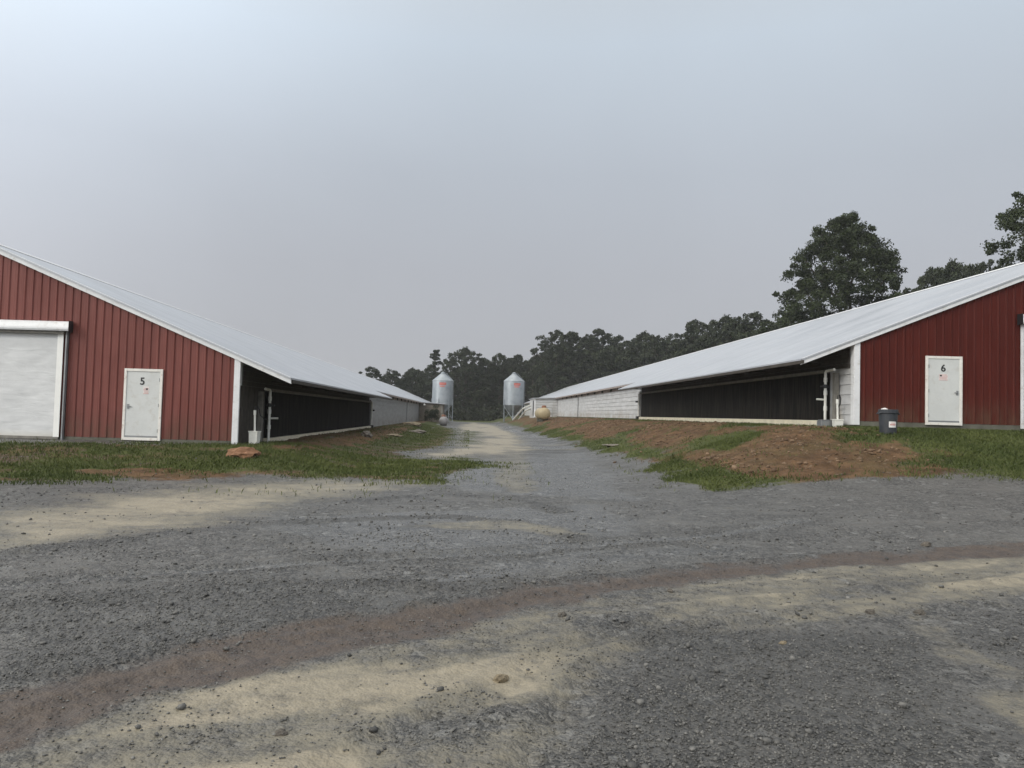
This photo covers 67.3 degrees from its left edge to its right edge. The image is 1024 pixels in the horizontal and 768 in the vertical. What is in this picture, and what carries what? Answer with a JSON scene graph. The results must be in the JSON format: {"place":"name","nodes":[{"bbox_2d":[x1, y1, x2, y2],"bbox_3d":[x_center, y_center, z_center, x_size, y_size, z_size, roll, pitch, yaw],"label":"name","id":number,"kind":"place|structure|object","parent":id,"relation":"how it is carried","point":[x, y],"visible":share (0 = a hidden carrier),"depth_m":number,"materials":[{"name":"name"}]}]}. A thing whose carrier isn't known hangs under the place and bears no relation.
{"place":"outdoors","nodes":[
{"label":"outdoors","id":0,"kind":"place"},
{"bbox_2d":[0,416,1023,767],"bbox_3d":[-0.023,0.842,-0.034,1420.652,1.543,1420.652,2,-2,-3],"label":"ground","id":1,"kind":"structure","parent":0,"point":[328,684],"depth_m":6.35,"materials":[{"name":"grey gravel"}]},
{"bbox_2d":[0,244,446,443],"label":"poultry barn","id":2,"kind":"structure","parent":1,"relation":"on","point":[84,357],"depth_m":22.67,"materials":[{"name":"metal"}]},
{"bbox_2d":[0,320,72,439],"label":"roll door","id":3,"kind":"structure","parent":2,"relation":"in","point":[31,351],"depth_m":22.55,"materials":[{"name":"white plastic"}]},
{"bbox_2d":[121,368,163,440],"bbox_3d":[-10.847,0.604,22.561,1.130,2.103,0.064,2,-2,0],"label":"service door","id":4,"kind":"structure","parent":2,"relation":"in","point":[143,388],"depth_m":22.57,"materials":[{"name":"grey paint"}]},
{"bbox_2d":[226,447,260,458],"bbox_3d":[-6.726,1.765,19.167,0.912,0.396,0.641,1,-2,14],"label":"clay boulder","id":5,"kind":"object","parent":1,"relation":"on","point":[244,452],"visible":0.7,"depth_m":18.99,"materials":[{"name":"beige stone"}]},
{"bbox_2d":[248,406,266,443],"bbox_3d":[-7.682,1.229,23.226,0.289,1.173,0.673,1,-2,5],"label":"pump basin","id":6,"kind":"object","parent":1,"relation":"on","point":[254,436],"visible":0.81,"depth_m":22.93,"materials":[{"name":"white plastic"}]},
{"bbox_2d":[275,728,287,735],"bbox_3d":[-1.110,1.681,3.699,0.067,0.032,0.066,2,-2,-3],"label":"rock","id":7,"kind":"object","parent":1,"relation":"on","point":[281,732],"visible":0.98,"depth_m":3.69,"materials":[{"name":"stone"}]},
{"bbox_2d":[361,431,372,437],"bbox_3d":[-6.808,2.381,35.990,0.544,0.396,0.676,3,-3,-26],"label":"concrete chunk","id":8,"kind":"object","parent":1,"relation":"on","point":[367,434],"visible":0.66,"depth_m":35.84,"materials":[{"name":"grey concrete"}]},
{"bbox_2d":[358,366,385,381],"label":"woodland tree","id":9,"kind":"object","parent":1,"relation":"on","point":[375,373],"visible":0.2,"depth_m":156.22,"materials":[{"name":"green plant"}]},
{"bbox_2d":[379,369,405,390],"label":"woodland tree","id":10,"kind":"object","parent":1,"relation":"on","point":[388,376],"visible":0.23,"depth_m":163.45,"materials":[{"name":"green plant"}]},
{"bbox_2d":[402,422,421,426],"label":"concrete chunk","id":11,"kind":"object","parent":1,"relation":"on","point":[418,424],"visible":0.69,"depth_m":66.93,"materials":[{"name":"beige concrete"}]},
{"bbox_2d":[395,367,431,399],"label":"woodland tree","id":12,"kind":"object","parent":1,"relation":"on","point":[409,374],"visible":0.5,"depth_m":166.07,"materials":[{"name":"green plant"}]},
{"bbox_2d":[407,369,431,400],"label":"woodland tree","id":13,"kind":"object","parent":1,"relation":"on","point":[427,377],"visible":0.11,"depth_m":179.16,"materials":[{"name":"green plant"}]},
{"bbox_2d":[412,429,426,433],"bbox_3d":[-6.576,3.349,53.716,1.067,0.376,1.573,1,-2,19],"label":"concrete chunk","id":14,"kind":"object","parent":1,"relation":"on","point":[419,431],"visible":0.62,"depth_m":53.38,"materials":[{"name":"grey concrete"}]},
{"bbox_2d":[423,367,439,378],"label":"woodland tree","id":15,"kind":"object","parent":1,"relation":"on","point":[437,369],"visible":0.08,"depth_m":189.89,"materials":[{"name":"green plant"}]},
{"bbox_2d":[424,404,439,421],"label":"shrub","id":16,"kind":"object","parent":1,"relation":"on","point":[433,415],"visible":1,"depth_m":99.86,"materials":[{"name":"green plant"}]},
{"bbox_2d":[425,349,442,396],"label":"pine tree","id":17,"kind":"object","parent":1,"relation":"on","point":[435,358],"visible":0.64,"depth_m":159.36,"materials":[{"name":"green plant"}]},
{"bbox_2d":[431,372,453,421],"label":"feed bin","id":18,"kind":"object","parent":1,"relation":"on","point":[442,388],"visible":0.77,"depth_m":123.33,"materials":[{"name":"metal"}]},
{"bbox_2d":[425,369,461,404],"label":"woodland tree","id":19,"kind":"object","parent":1,"relation":"on","point":[442,370],"visible":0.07,"depth_m":185.76,"materials":[{"name":"green plant"}]},
{"bbox_2d":[439,415,449,425],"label":"propane tank","id":20,"kind":"object","parent":1,"relation":"on","point":[443,420],"visible":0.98,"depth_m":89.83,"materials":[{"name":"silver metal"}]},
{"bbox_2d":[442,346,496,419],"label":"woodland tree","id":21,"kind":"object","parent":1,"relation":"on","point":[465,371],"visible":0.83,"depth_m":175.88,"materials":[{"name":"green plant"}]},
{"bbox_2d":[454,365,484,404],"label":"woodland tree","id":22,"kind":"object","parent":1,"relation":"on","point":[466,388],"visible":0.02,"depth_m":195.67,"materials":[{"name":"green plant"}]},
{"bbox_2d":[444,402,523,420],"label":"undergrowth","id":23,"kind":"object","parent":1,"relation":"on","point":[458,414],"visible":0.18,"depth_m":170.44,"materials":[{"name":"green plant"}]},
{"bbox_2d":[464,357,503,420],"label":"woodland tree","id":24,"kind":"object","parent":1,"relation":"on","point":[493,392],"visible":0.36,"depth_m":180.01,"materials":[{"name":"green plant"}]},
{"bbox_2d":[474,353,527,412],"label":"woodland tree","id":25,"kind":"object","parent":1,"relation":"on","point":[499,366],"visible":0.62,"depth_m":178.75,"materials":[{"name":"green plant"}]},
{"bbox_2d":[493,674,508,682],"bbox_3d":[-0.065,1.739,4.535,0.074,0.061,0.104,-1,-3,43],"label":"rock","id":26,"kind":"object","parent":1,"relation":"on","point":[500,678],"visible":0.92,"depth_m":4.51,"materials":[{"name":"beige stone"}]},
{"bbox_2d":[0,417,1023,499],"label":"grass","id":27,"kind":"structure","parent":1,"relation":"on","point":[404,464],"depth_m":19.48,"materials":[{"name":"green plant"}]},
{"bbox_2d":[503,372,524,421],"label":"feed bin","id":28,"kind":"object","parent":1,"relation":"on","point":[514,395],"visible":0.9,"depth_m":123.99,"materials":[{"name":"metal"}]},
{"bbox_2d":[500,354,536,406],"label":"woodland tree","id":29,"kind":"object","parent":1,"relation":"on","point":[518,359],"visible":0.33,"depth_m":183.10,"materials":[{"name":"green plant"}]},
{"bbox_2d":[524,352,553,399],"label":"woodland tree","id":30,"kind":"object","parent":1,"relation":"on","point":[540,353],"visible":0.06,"depth_m":191.27,"materials":[{"name":"green plant"}]},
{"bbox_2d":[527,356,550,400],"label":"woodland tree","id":31,"kind":"object","parent":1,"relation":"on","point":[535,380],"visible":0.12,"depth_m":189.01,"materials":[{"name":"green plant"}]},
{"bbox_2d":[535,405,550,421],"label":"propane tank","id":32,"kind":"object","parent":1,"relation":"on","point":[543,413],"visible":0.99,"depth_m":80.11,"materials":[{"name":"beige metal"}]},
{"bbox_2d":[520,329,588,397],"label":"woodland tree","id":33,"kind":"object","parent":1,"relation":"on","point":[543,369],"visible":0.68,"depth_m":164.08,"materials":[{"name":"green plant"}]},
{"bbox_2d":[558,611,566,616],"bbox_3d":[0.392,1.791,5.970,0.073,0.046,0.072,2,-2,-5],"label":"rock","id":34,"kind":"object","parent":1,"relation":"on","point":[563,613],"visible":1,"depth_m":5.95,"materials":[{"name":"stone"}]},
{"bbox_2d":[543,350,586,393],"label":"woodland tree","id":35,"kind":"object","parent":1,"relation":"on","point":[551,379],"depth_m":182.78,"materials":[{"name":"green plant"}]},
{"bbox_2d":[547,331,595,388],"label":"woodland tree","id":36,"kind":"object","parent":1,"relation":"on","point":[573,337],"visible":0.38,"depth_m":165.17,"materials":[{"name":"green plant"}]},
{"bbox_2d":[567,328,622,385],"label":"woodland tree","id":37,"kind":"object","parent":1,"relation":"on","point":[591,341],"visible":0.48,"depth_m":162.31,"materials":[{"name":"green plant"}]},
{"bbox_2d":[602,444,618,446],"bbox_3d":[4.272,2.566,32.076,0.828,0.136,1.015,3,-3,-31],"label":"concrete chunk","id":38,"kind":"object","parent":1,"relation":"on","point":[609,445],"visible":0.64,"depth_m":31.93,"materials":[{"name":"grey concrete"}]},
{"bbox_2d":[586,335,645,378],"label":"woodland tree","id":39,"kind":"object","parent":1,"relation":"on","point":[615,347],"visible":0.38,"depth_m":157.62,"materials":[{"name":"green plant"}]},
{"bbox_2d":[285,417,949,477],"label":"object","id":40,"kind":"object","parent":1,"relation":"on","point":[859,458],"visible":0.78,"depth_m":21.66,"materials":[{"name":"soil"}]},
{"bbox_2d":[613,330,672,373],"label":"woodland tree","id":41,"kind":"object","parent":1,"relation":"on","point":[634,345],"visible":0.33,"depth_m":150.47,"materials":[{"name":"green plant"}]},
{"bbox_2d":[633,333,677,368],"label":"woodland tree","id":42,"kind":"object","parent":1,"relation":"on","point":[661,347],"visible":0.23,"depth_m":145.31,"materials":[{"name":"green plant"}]},
{"bbox_2d":[661,319,715,360],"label":"woodland tree","id":43,"kind":"object","parent":1,"relation":"on","point":[692,326],"visible":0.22,"depth_m":133.18,"materials":[{"name":"green plant"}]},
{"bbox_2d":[678,314,749,356],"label":"woodland tree","id":44,"kind":"object","parent":1,"relation":"on","point":[704,340],"visible":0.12,"depth_m":125.88,"materials":[{"name":"green plant"}]},
{"bbox_2d":[713,311,774,345],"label":"woodland tree","id":45,"kind":"object","parent":1,"relation":"on","point":[739,326],"visible":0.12,"depth_m":117.97,"materials":[{"name":"green plant"}]},
{"bbox_2d":[524,262,1023,430],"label":"poultry barn","id":46,"kind":"structure","parent":1,"relation":"on","point":[949,355],"depth_m":24.60,"materials":[{"name":"metal"}]},
{"bbox_2d":[513,404,530,419],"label":"feed pipe","id":47,"kind":"object","parent":46,"relation":"attached to","point":[521,410],"visible":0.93,"depth_m":116.51,"materials":[{"name":"white plastic"}]},
{"bbox_2d":[925,356,962,425],"bbox_3d":[13.150,0.202,23.408,1.098,2.103,0.064,1,-2,2],"label":"service door","id":48,"kind":"structure","parent":46,"relation":"in","point":[943,374],"depth_m":23.41,"materials":[{"name":"grey paint"}]},
{"bbox_2d":[1017,313,1023,428],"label":"roll door","id":49,"kind":"structure","parent":46,"relation":"in","point":[1020,317],"depth_m":23.32,"materials":[{"name":"white metal"}]},
{"bbox_2d":[755,307,809,334],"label":"broadleaf tree","id":50,"kind":"object","parent":1,"relation":"on","point":[762,329],"visible":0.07,"depth_m":89.84,"materials":[{"name":"green plant"}]},
{"bbox_2d":[817,419,831,426],"bbox_3d":[9.936,1.243,24.297,0.480,0.230,0.320,2,-2,-3],"label":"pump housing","id":51,"kind":"object","parent":1,"relation":"on","point":[824,422],"visible":0.64,"depth_m":24.14,"materials":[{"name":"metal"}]},
{"bbox_2d":[831,395,843,426],"bbox_3d":[10.155,0.846,24.114,0.289,1.033,0.673,1,-2,5],"label":"pump basin","id":52,"kind":"object","parent":1,"relation":"on","point":[837,421],"visible":0.85,"depth_m":23.89,"materials":[{"name":"white plastic"}]},
{"bbox_2d":[772,211,907,327],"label":"broadleaf tree","id":53,"kind":"object","parent":1,"relation":"on","point":[824,246],"visible":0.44,"depth_m":74.35,"materials":[{"name":"green plant"}]},
{"bbox_2d":[865,609,874,614],"bbox_3d":[2.995,1.912,6.427,0.081,0.066,0.102,2,-2,0],"label":"rock","id":54,"kind":"object","parent":1,"relation":"on","point":[870,611],"visible":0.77,"depth_m":6.41,"materials":[{"name":"stone"}]},
{"bbox_2d":[876,409,899,433],"bbox_3d":[10.301,1.042,21.057,0.531,0.688,0.533,-1,-3,42],"label":"trash barrel","id":55,"kind":"object","parent":1,"relation":"on","point":[888,419],"visible":0.94,"depth_m":20.87,"materials":[{"name":"grey plastic"}]},
{"bbox_2d":[913,609,925,614],"bbox_3d":[3.421,1.924,6.447,0.103,0.067,0.078,1,-2,16],"label":"rock","id":56,"kind":"object","parent":1,"relation":"on","point":[920,612],"visible":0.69,"depth_m":6.43,"materials":[{"name":"stone"}]},
{"bbox_2d":[921,541,931,546],"bbox_3d":[5.330,2.068,9.898,0.112,0.089,0.124,3,-3,-28],"label":"rock","id":57,"kind":"object","parent":1,"relation":"on","point":[927,544],"visible":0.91,"depth_m":9.86,"materials":[{"name":"stone"}]},
{"bbox_2d":[903,266,951,294],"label":"woodland tree","id":58,"kind":"object","parent":1,"relation":"on","point":[931,271],"visible":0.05,"depth_m":101.15,"materials":[{"name":"green plant"}]},
{"bbox_2d":[919,258,980,288],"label":"woodland tree","id":59,"kind":"object","parent":1,"relation":"on","point":[953,269],"visible":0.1,"depth_m":95.33,"materials":[{"name":"green plant"}]},
{"bbox_2d":[960,264,973,272],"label":"woodland tree","id":60,"kind":"object","parent":1,"relation":"on","point":[967,267],"depth_m":104.24,"materials":[{"name":"green plant"}]},
{"bbox_2d":[967,259,999,274],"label":"woodland tree","id":61,"kind":"object","parent":1,"relation":"on","point":[981,267],"visible":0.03,"depth_m":98.58,"materials":[{"name":"green plant"}]},
{"bbox_2d":[980,191,1023,269],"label":"broadleaf tree","id":62,"kind":"object","parent":1,"relation":"on","point":[1008,219],"visible":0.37,"depth_m":58.46,"materials":[{"name":"green plant"}]},
{"bbox_2d":[0,0,1023,412],"label":"sky","id":63,"kind":"structure","parent":0,"point":[353,185],"materials":[{"name":"grey"}]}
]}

